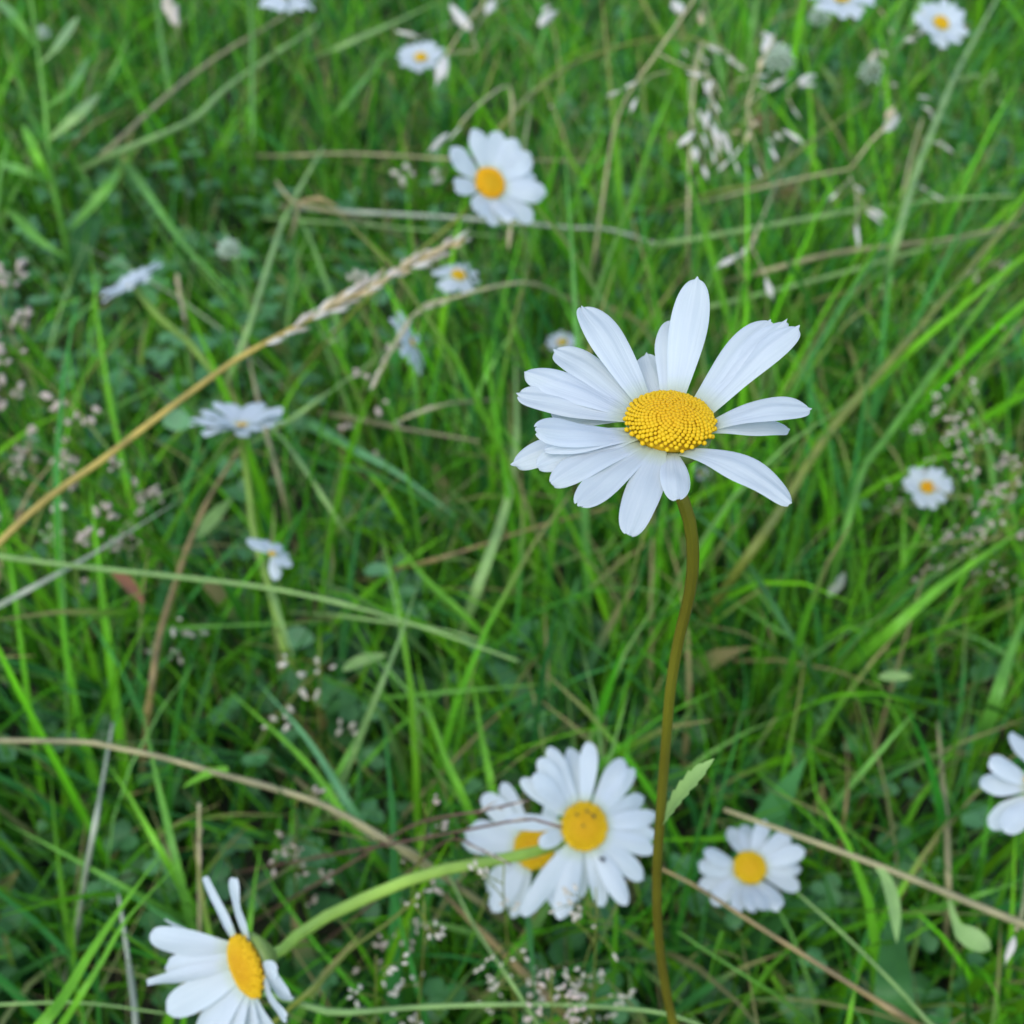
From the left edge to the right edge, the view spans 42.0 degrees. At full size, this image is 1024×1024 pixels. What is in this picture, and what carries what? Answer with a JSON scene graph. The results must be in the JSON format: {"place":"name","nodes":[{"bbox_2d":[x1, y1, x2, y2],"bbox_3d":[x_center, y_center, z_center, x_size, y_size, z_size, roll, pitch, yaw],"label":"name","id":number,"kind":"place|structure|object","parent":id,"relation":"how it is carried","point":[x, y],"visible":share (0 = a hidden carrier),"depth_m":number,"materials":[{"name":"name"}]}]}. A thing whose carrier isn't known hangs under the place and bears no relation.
{"place":"outdoors","nodes":[
{"label":"outdoors","id":0,"kind":"place"},
{"bbox_2d":[0,0,1023,1023],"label":"ground","id":1,"kind":"structure","parent":0,"point":[333,837],"depth_m":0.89,"materials":[{"name":"plant"}]},
{"bbox_2d":[0,249,33,400],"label":"bent grass panicle","id":2,"kind":"object","parent":1,"relation":"on","point":[4,281],"visible":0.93,"depth_m":0.83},
{"bbox_2d":[0,306,39,492],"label":"bent grass panicle","id":3,"kind":"object","parent":1,"relation":"on","point":[31,428],"visible":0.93,"depth_m":0.79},
{"bbox_2d":[0,0,119,296],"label":"leafy plant","id":4,"kind":"object","parent":1,"relation":"on","point":[72,251],"visible":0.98,"depth_m":0.99,"materials":[{"name":"green plant"}]},
{"bbox_2d":[39,387,100,522],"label":"bent grass panicle","id":5,"kind":"object","parent":1,"relation":"on","point":[47,396],"visible":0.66,"depth_m":0.75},
{"bbox_2d":[57,722,113,995],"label":"grass stalk","id":6,"kind":"object","parent":1,"relation":"on","point":[86,870],"depth_m":0.56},
{"bbox_2d":[0,498,182,606],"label":"grass strand","id":7,"kind":"object","parent":1,"relation":"on","point":[15,596],"depth_m":0.63},
{"bbox_2d":[75,501,122,659],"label":"bent grass panicle","id":8,"kind":"object","parent":1,"relation":"on","point":[84,535],"visible":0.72,"depth_m":0.67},
{"bbox_2d":[34,849,164,1023],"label":"grass strand","id":9,"kind":"object","parent":1,"relation":"on","point":[51,1013],"depth_m":0.45},
{"bbox_2d":[1,820,227,940],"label":"grass strand","id":10,"kind":"object","parent":1,"relation":"on","point":[161,907],"depth_m":0.56},
{"bbox_2d":[59,868,174,1023],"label":"grass strand","id":11,"kind":"object","parent":1,"relation":"on","point":[68,1014],"depth_m":0.45},
{"bbox_2d":[117,894,138,1023],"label":"grass stalk","id":12,"kind":"object","parent":1,"relation":"on","point":[132,991],"depth_m":0.50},
{"bbox_2d":[108,455,163,565],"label":"bent grass panicle","id":13,"kind":"object","parent":1,"relation":"on","point":[140,511],"visible":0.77,"depth_m":0.71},
{"bbox_2d":[108,764,212,934],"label":"grass strand","id":14,"kind":"object","parent":1,"relation":"on","point":[167,863],"depth_m":0.56},
{"bbox_2d":[155,0,177,146],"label":"grass stalk","id":15,"kind":"object","parent":1,"relation":"on","point":[167,73],"depth_m":1.18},
{"bbox_2d":[100,128,234,296],"bbox_3d":[-0.314,-0.266,1.124,0.028,0.139,0.578,-17,45,-18],"label":"grass strand","id":16,"kind":"object","parent":1,"relation":"on","point":[131,171],"depth_m":0.98},
{"bbox_2d":[142,705,197,931],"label":"grass strand","id":17,"kind":"object","parent":1,"relation":"on","point":[184,896],"depth_m":0.56},
{"bbox_2d":[73,14,285,183],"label":"grass stalk","id":18,"kind":"object","parent":1,"relation":"on","point":[137,123],"depth_m":1.12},
{"bbox_2d":[139,448,239,771],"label":"grass stalk","id":19,"kind":"object","parent":1,"relation":"on","point":[149,705],"depth_m":0.65,"materials":[{"name":"plant"}]},
{"bbox_2d":[71,24,319,176],"bbox_3d":[-0.310,-0.313,1.169,0.267,0.153,0.264,0,42,0],"label":"grass stalk","id":20,"kind":"object","parent":1,"relation":"on","point":[116,153],"depth_m":1.08,"materials":[{"name":"plant"}]},
{"bbox_2d":[101,259,298,519],"bbox_3d":[-0.197,-0.073,0.858,0.100,0.202,0.043,0,42,0],"label":"oxeye daisy","id":21,"kind":"object","parent":1,"relation":"on","point":[132,280],"visible":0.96,"depth_m":0.81,"materials":[{"name":"white plant"}]},
{"bbox_2d":[81,622,343,633],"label":"grass strand","id":22,"kind":"object","parent":1,"relation":"on","point":[181,627],"depth_m":0.67},
{"bbox_2d":[195,497,232,538],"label":"leaf","id":23,"kind":"object","parent":1,"relation":"on","point":[211,519],"visible":0.94,"depth_m":0.73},
{"bbox_2d":[0,228,470,546],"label":"grass seed spike","id":24,"kind":"object","parent":1,"relation":"on","point":[337,304],"depth_m":0.63,"materials":[{"name":"plant"}]},
{"bbox_2d":[249,0,257,195],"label":"grass stalk","id":25,"kind":"object","parent":1,"relation":"on","point":[252,107],"depth_m":1.10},
{"bbox_2d":[0,554,518,662],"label":"grass stalk","id":26,"kind":"object","parent":1,"relation":"on","point":[161,575],"depth_m":0.62,"materials":[{"name":"plant"}]},
{"bbox_2d":[190,402,329,751],"bbox_3d":[-0.124,0.039,0.719,0.045,0.220,0.096,-24,47,-24],"label":"oxeye daisy","id":27,"kind":"object","parent":1,"relation":"on","point":[242,422],"visible":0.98,"depth_m":0.68,"materials":[{"name":"white plant"}]},
{"bbox_2d":[204,146,324,452],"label":"grass stalk","id":28,"kind":"object","parent":1,"relation":"on","point":[252,317],"depth_m":0.85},
{"bbox_2d":[247,538,291,628],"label":"oxeye daisy","id":29,"kind":"object","parent":1,"relation":"on","point":[271,551],"visible":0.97,"depth_m":0.62,"materials":[{"name":"white plant"}]},
{"bbox_2d":[0,738,551,948],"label":"grass stalk","id":30,"kind":"object","parent":1,"relation":"on","point":[409,852],"depth_m":0.54,"materials":[{"name":"plant"}]},
{"bbox_2d":[242,326,311,589],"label":"grass stalk","id":31,"kind":"object","parent":1,"relation":"on","point":[294,536],"depth_m":0.75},
{"bbox_2d":[259,0,313,133],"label":"oxeye daisy","id":32,"kind":"object","parent":1,"relation":"on","point":[289,6],"visible":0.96,"depth_m":0.97,"materials":[{"name":"white plant"}]},
{"bbox_2d":[189,350,387,485],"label":"grass stalk","id":33,"kind":"object","parent":1,"relation":"on","point":[298,414],"depth_m":0.77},
{"bbox_2d":[269,785,333,915],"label":"bent grass panicle","id":34,"kind":"object","parent":1,"relation":"on","point":[295,847],"visible":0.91,"depth_m":0.58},
{"bbox_2d":[224,686,389,881],"bbox_3d":[-0.100,0.159,0.645,0.097,0.149,0.044,15,44,16],"label":"grass strand","id":35,"kind":"object","parent":1,"relation":"on","point":[380,864],"depth_m":0.59},
{"bbox_2d":[261,635,357,816],"bbox_3d":[-0.096,0.117,0.672,0.037,0.174,0.046,23,47,23],"label":"bent grass panicle","id":36,"kind":"object","parent":1,"relation":"on","point":[302,691],"visible":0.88,"depth_m":0.64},
{"bbox_2d":[256,680,389,869],"bbox_3d":[-0.095,0.155,0.657,0.087,0.139,0.039,21,46,22],"label":"grass strand","id":37,"kind":"object","parent":1,"relation":"on","point":[344,798],"depth_m":0.60},
{"bbox_2d":[271,426,384,591],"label":"grass stalk","id":38,"kind":"object","parent":1,"relation":"on","point":[326,502],"depth_m":0.72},
{"bbox_2d":[278,683,385,879],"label":"grass strand","id":39,"kind":"object","parent":1,"relation":"on","point":[311,820],"depth_m":0.62},
{"bbox_2d":[272,886,428,1023],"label":"grass stalk","id":40,"kind":"object","parent":1,"relation":"on","point":[302,997],"depth_m":0.48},
{"bbox_2d":[274,180,434,249],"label":"dry stalk","id":41,"kind":"object","parent":1,"relation":"on","point":[302,202],"visible":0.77,"depth_m":0.92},
{"bbox_2d":[275,402,459,519],"bbox_3d":[-0.117,-0.037,0.870,0.028,0.140,0.320,-20,46,-21],"label":"grass strand","id":42,"kind":"object","parent":1,"relation":"on","point":[359,451],"depth_m":0.77},
{"bbox_2d":[316,576,420,838],"bbox_3d":[-0.065,0.126,0.643,0.077,0.201,0.060,-16,44,-17],"label":"grass strand","id":43,"kind":"object","parent":1,"relation":"on","point":[343,776],"depth_m":0.58},
{"bbox_2d":[186,817,561,882],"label":"grass sprig","id":44,"kind":"object","parent":1,"relation":"on","point":[523,819],"depth_m":0.51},
{"bbox_2d":[261,606,487,642],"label":"grass stalk","id":45,"kind":"object","parent":1,"relation":"on","point":[288,612],"depth_m":0.65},
{"bbox_2d":[224,799,529,939],"bbox_3d":[-0.078,0.166,0.572,0.180,0.236,0.013,18,45,19],"label":"grass sprig","id":46,"kind":"object","parent":1,"relation":"on","point":[487,808],"depth_m":0.51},
{"bbox_2d":[259,216,512,237],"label":"grass stalk","id":47,"kind":"object","parent":1,"relation":"on","point":[342,223],"depth_m":0.96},
{"bbox_2d":[297,409,478,442],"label":"grass stalk","id":48,"kind":"object","parent":1,"relation":"on","point":[345,417],"depth_m":0.78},
{"bbox_2d":[146,839,647,1023],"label":"oxeye daisy","id":49,"kind":"object","parent":1,"relation":"on","point":[233,978],"visible":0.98,"depth_m":0.41,"materials":[{"name":"white plant"}]},
{"bbox_2d":[98,959,699,1023],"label":"grass stalk","id":50,"kind":"object","parent":1,"relation":"on","point":[327,1011],"depth_m":0.48,"materials":[{"name":"plant"}]},
{"bbox_2d":[352,794,448,1023],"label":"bent grass panicle","id":51,"kind":"object","parent":1,"relation":"on","point":[432,883],"visible":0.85,"depth_m":0.54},
{"bbox_2d":[260,128,545,458],"bbox_3d":[-0.075,-0.114,0.821,0.239,0.312,0.061,32,51,31],"label":"oxeye daisy","id":52,"kind":"object","parent":1,"relation":"on","point":[505,175],"visible":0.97,"depth_m":0.68,"materials":[{"name":"white plant"}]},
{"bbox_2d":[228,152,588,161],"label":"grass stalk","id":53,"kind":"object","parent":1,"relation":"on","point":[345,154],"depth_m":1.03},
{"bbox_2d":[389,311,430,484],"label":"oxeye daisy","id":54,"kind":"object","parent":1,"relation":"on","point":[409,341],"visible":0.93,"depth_m":0.76,"materials":[{"name":"white plant"}]},
{"bbox_2d":[312,837,510,953],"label":"grass sprig","id":55,"kind":"object","parent":1,"relation":"on","point":[408,872],"depth_m":0.51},
{"bbox_2d":[382,888,445,1023],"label":"bent grass panicle","id":56,"kind":"object","parent":1,"relation":"on","point":[397,988],"visible":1,"depth_m":0.49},
{"bbox_2d":[397,41,443,166],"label":"oxeye daisy","id":57,"kind":"object","parent":1,"relation":"on","point":[418,57],"visible":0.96,"depth_m":1.05,"materials":[{"name":"white plant"}]},
{"bbox_2d":[396,0,497,88],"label":"oat panicle","id":58,"kind":"object","parent":1,"relation":"on","point":[462,21],"visible":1,"depth_m":1.00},
{"bbox_2d":[390,531,519,670],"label":"grass strand","id":59,"kind":"object","parent":1,"relation":"on","point":[463,614],"depth_m":0.68},
{"bbox_2d":[432,264,484,396],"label":"oxeye daisy","id":60,"kind":"object","parent":1,"relation":"on","point":[458,279],"visible":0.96,"depth_m":0.86,"materials":[{"name":"white plant"}]},
{"bbox_2d":[358,683,558,702],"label":"grass strand","id":61,"kind":"object","parent":1,"relation":"on","point":[419,694],"depth_m":0.64},
{"bbox_2d":[270,203,654,242],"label":"grass stalk","id":62,"kind":"object","parent":1,"relation":"on","point":[423,215],"depth_m":0.93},
{"bbox_2d":[421,678,514,919],"bbox_3d":[-0.030,0.155,0.641,0.064,0.159,0.040,28,49,28],"label":"grass strand","id":63,"kind":"object","parent":1,"relation":"on","point":[465,802],"depth_m":0.58},
{"bbox_2d":[448,341,518,666],"bbox_3d":[-0.011,0.013,0.815,0.039,0.140,0.224,7,42,8],"label":"grass strand","id":64,"kind":"object","parent":1,"relation":"on","point":[480,578],"depth_m":0.72},
{"bbox_2d":[356,506,615,583],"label":"grass stalk","id":65,"kind":"object","parent":1,"relation":"on","point":[429,560],"depth_m":0.72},
{"bbox_2d":[472,678,499,853],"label":"grass strand","id":66,"kind":"object","parent":1,"relation":"on","point":[488,769],"depth_m":0.59},
{"bbox_2d":[428,4,557,246],"bbox_3d":[0.008,-0.222,0.992,0.064,0.252,0.313,7,42,8],"label":"oat panicle","id":67,"kind":"object","parent":1,"relation":"on","point":[545,19],"visible":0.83,"depth_m":0.92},
{"bbox_2d":[448,875,540,1023],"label":"grass stalk","id":68,"kind":"object","parent":1,"relation":"on","point":[513,986],"depth_m":0.50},
{"bbox_2d":[370,281,632,389],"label":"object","id":69,"kind":"object","parent":1,"relation":"on","point":[407,323],"visible":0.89,"depth_m":0.74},
{"bbox_2d":[468,860,550,1023],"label":"bent grass panicle","id":70,"kind":"object","parent":1,"relation":"on","point":[525,958],"visible":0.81,"depth_m":0.50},
{"bbox_2d":[0,0,1021,1023],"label":"undergrowth","id":71,"kind":"object","parent":1,"relation":"on","point":[789,783],"visible":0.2,"depth_m":0.73,"materials":[{"name":"green plant"}]},
{"bbox_2d":[443,892,578,1023],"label":"grass stalk","id":72,"kind":"object","parent":1,"relation":"on","point":[516,965],"depth_m":0.55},
{"bbox_2d":[462,782,560,952],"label":"oxeye daisy","id":73,"kind":"object","parent":1,"relation":"on","point":[501,838],"visible":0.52,"depth_m":0.54,"materials":[{"name":"white plant"}]},
{"bbox_2d":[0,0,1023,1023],"bbox_3d":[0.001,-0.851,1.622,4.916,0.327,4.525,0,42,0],"label":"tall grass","id":74,"kind":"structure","parent":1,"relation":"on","point":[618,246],"depth_m":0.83,"materials":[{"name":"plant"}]},
{"bbox_2d":[0,0,1023,1023],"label":"clover leaves","id":75,"kind":"object","parent":1,"relation":"on","point":[345,705],"visible":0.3,"depth_m":0.73,"materials":[{"name":"green plant"}]},
{"bbox_2d":[524,966,586,1023],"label":"bent grass panicle","id":76,"kind":"object","parent":1,"relation":"on","point":[568,995],"visible":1,"depth_m":0.45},
{"bbox_2d":[436,36,711,205],"bbox_3d":[0.002,-0.302,1.119,0.225,0.205,0.218,-31,51,-30],"label":"grass stalk","id":77,"kind":"object","parent":1,"relation":"on","point":[502,126],"depth_m":1.03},
{"bbox_2d":[504,742,654,957],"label":"oxeye daisy","id":78,"kind":"object","parent":1,"relation":"on","point":[616,832],"visible":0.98,"depth_m":0.50,"materials":[{"name":"white plant"}]},
{"bbox_2d":[549,883,635,1023],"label":"bent grass panicle","id":79,"kind":"object","parent":1,"relation":"on","point":[576,916],"visible":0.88,"depth_m":0.49,"materials":[{"name":"plant"}]},
{"bbox_2d":[585,0,722,303],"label":"oat panicle","id":80,"kind":"object","parent":1,"relation":"on","point":[677,7],"visible":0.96,"depth_m":0.81,"materials":[{"name":"plant"}]},
{"bbox_2d":[511,276,811,1023],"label":"oxeye daisy","id":81,"kind":"object","parent":1,"relation":"on","point":[658,442],"visible":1,"depth_m":0.25,"materials":[{"name":"white plant"}]},
{"bbox_2d":[682,42,745,282],"bbox_3d":[0.140,-0.194,0.966,0.044,0.245,0.203,2,42,2],"label":"oat panicle","id":82,"kind":"object","parent":1,"relation":"on","point":[718,137],"visible":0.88,"depth_m":0.92,"materials":[{"name":"plant"}]},
{"bbox_2d":[677,931,812,1023],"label":"grass stalk","id":83,"kind":"object","parent":1,"relation":"on","point":[793,1008],"depth_m":0.49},
{"bbox_2d":[698,819,804,938],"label":"oxeye daisy","id":84,"kind":"object","parent":1,"relation":"on","point":[739,884],"visible":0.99,"depth_m":0.57,"materials":[{"name":"white plant"}]},
{"bbox_2d":[632,98,872,217],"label":"grass stalk","id":85,"kind":"object","parent":1,"relation":"on","point":[759,180],"depth_m":0.91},
{"bbox_2d":[713,132,797,300],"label":"oat panicle","id":86,"kind":"object","parent":1,"relation":"on","point":[768,286],"visible":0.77,"depth_m":0.80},
{"bbox_2d":[698,9,818,255],"bbox_3d":[0.162,-0.225,0.986,0.105,0.265,0.282,12,43,13],"label":"oat panicle","id":87,"kind":"object","parent":1,"relation":"on","point":[768,44],"visible":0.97,"depth_m":0.90,"materials":[{"name":"plant"}]},
{"bbox_2d":[632,104,901,246],"bbox_3d":[0.187,-0.236,1.021,0.138,0.236,0.392,-18,45,-19],"label":"oat panicle","id":88,"kind":"object","parent":1,"relation":"on","point":[891,122],"visible":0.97,"depth_m":0.89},
{"bbox_2d":[762,42,795,126],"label":"clover flower","id":89,"kind":"object","parent":1,"relation":"on","point":[781,53],"visible":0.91,"depth_m":1.14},
{"bbox_2d":[693,510,867,760],"bbox_3d":[0.140,0.095,0.700,0.122,0.171,0.077,12,43,13],"label":"grass stalk","id":90,"kind":"object","parent":1,"relation":"on","point":[789,633],"depth_m":0.64,"materials":[{"name":"green plant"}]},
{"bbox_2d":[662,868,920,1023],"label":"grass stalk","id":91,"kind":"object","parent":1,"relation":"on","point":[891,1009],"depth_m":0.48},
{"bbox_2d":[579,194,1013,258],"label":"grass stalk","id":92,"kind":"object","parent":1,"relation":"on","point":[752,228],"depth_m":0.89,"materials":[{"name":"plant"}]},
{"bbox_2d":[634,232,997,326],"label":"grass stalk","id":93,"kind":"object","parent":1,"relation":"on","point":[796,285],"depth_m":0.89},
{"bbox_2d":[814,0,874,120],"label":"oxeye daisy","id":94,"kind":"object","parent":1,"relation":"on","point":[843,9],"visible":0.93,"depth_m":0.92,"materials":[{"name":"white plant"}]},
{"bbox_2d":[666,205,1023,666],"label":"grass stalk","id":95,"kind":"object","parent":1,"relation":"on","point":[761,537],"depth_m":0.72,"materials":[{"name":"plant"}]},
{"bbox_2d":[795,891,933,1023],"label":"grass stalk","id":96,"kind":"object","parent":1,"relation":"on","point":[896,986],"depth_m":0.50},
{"bbox_2d":[710,223,1020,288],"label":"grass stalk","id":97,"kind":"object","parent":1,"relation":"on","point":[818,257],"depth_m":0.90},
{"bbox_2d":[723,808,1023,951],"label":"wild stalk","id":98,"kind":"object","parent":1,"relation":"on","point":[972,938],"visible":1,"depth_m":0.51,"materials":[{"name":"plant"}]},
{"bbox_2d":[843,277,936,467],"bbox_3d":[0.240,-0.059,0.860,0.048,0.186,0.060,27,49,27],"label":"bent grass panicle","id":99,"kind":"object","parent":1,"relation":"on","point":[932,303],"visible":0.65,"depth_m":0.82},
{"bbox_2d":[873,913,915,1023],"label":"broad leaf","id":100,"kind":"object","parent":1,"relation":"on","point":[893,963],"visible":0.62,"depth_m":0.56,"materials":[{"name":"plant"}]},
{"bbox_2d":[795,531,1017,708],"bbox_3d":[0.220,0.085,0.719,0.100,0.160,0.078,0,42,0],"label":"grass strand","id":101,"kind":"object","parent":1,"relation":"on","point":[881,637],"depth_m":0.66},
{"bbox_2d":[808,261,1012,645],"bbox_3d":[0.238,-0.020,0.829,0.023,0.172,0.301,22,46,23],"label":"grass stalk","id":102,"kind":"object","parent":1,"relation":"on","point":[874,452],"depth_m":0.73,"materials":[{"name":"plant"}]},
{"bbox_2d":[902,467,952,575],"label":"oxeye daisy","id":103,"kind":"object","parent":1,"relation":"on","point":[919,484],"visible":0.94,"depth_m":0.74,"materials":[{"name":"white plant"}]},
{"bbox_2d":[862,0,997,346],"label":"grass stalk","id":104,"kind":"object","parent":1,"relation":"on","point":[898,233],"depth_m":0.92,"materials":[{"name":"plant"}]},
{"bbox_2d":[837,879,1023,940],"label":"grass strand","id":105,"kind":"object","parent":1,"relation":"on","point":[940,906],"depth_m":0.57},
{"bbox_2d":[884,326,986,543],"bbox_3d":[0.240,-0.005,0.786,0.050,0.204,0.076,0,42,0],"label":"bent grass panicle","id":106,"kind":"object","parent":1,"relation":"on","point":[936,408],"visible":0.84,"depth_m":0.75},
{"bbox_2d":[914,0,967,176],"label":"oxeye daisy","id":107,"kind":"object","parent":1,"relation":"on","point":[942,23],"visible":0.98,"depth_m":0.98,"materials":[{"name":"white plant"}]},
{"bbox_2d":[936,721,952,989],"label":"grass stalk","id":108,"kind":"object","parent":1,"relation":"on","point":[948,876],"depth_m":0.60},
{"bbox_2d":[912,403,1020,627],"bbox_3d":[0.238,0.025,0.737,0.048,0.224,0.066,0,42,0],"label":"bent grass panicle","id":109,"kind":"object","parent":1,"relation":"on","point":[996,493],"visible":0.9,"depth_m":0.67,"materials":[{"name":"plant"}]},
{"bbox_2d":[953,69,1006,224],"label":"bent grass panicle","id":110,"kind":"object","parent":1,"relation":"on","point":[960,77],"visible":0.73,"depth_m":1.07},
{"bbox_2d":[954,451,1023,647],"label":"bent grass panicle","id":111,"kind":"object","parent":1,"relation":"on","point":[991,524],"visible":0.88,"depth_m":0.68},
{"bbox_2d":[956,616,1023,804],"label":"grass strand","id":112,"kind":"object","parent":1,"relation":"on","point":[987,723],"depth_m":0.65},
{"bbox_2d":[979,732,1023,834],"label":"oxeye daisy","id":113,"kind":"object","parent":1,"relation":"on","point":[1005,777],"visible":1,"depth_m":0.50,"materials":[{"name":"white plant"}]},
{"bbox_2d":[0,0,1023,1023],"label":"dry grass","id":114,"kind":"structure","parent":0,"point":[426,372],"depth_m":0.97,"materials":[{"name":"plant"}]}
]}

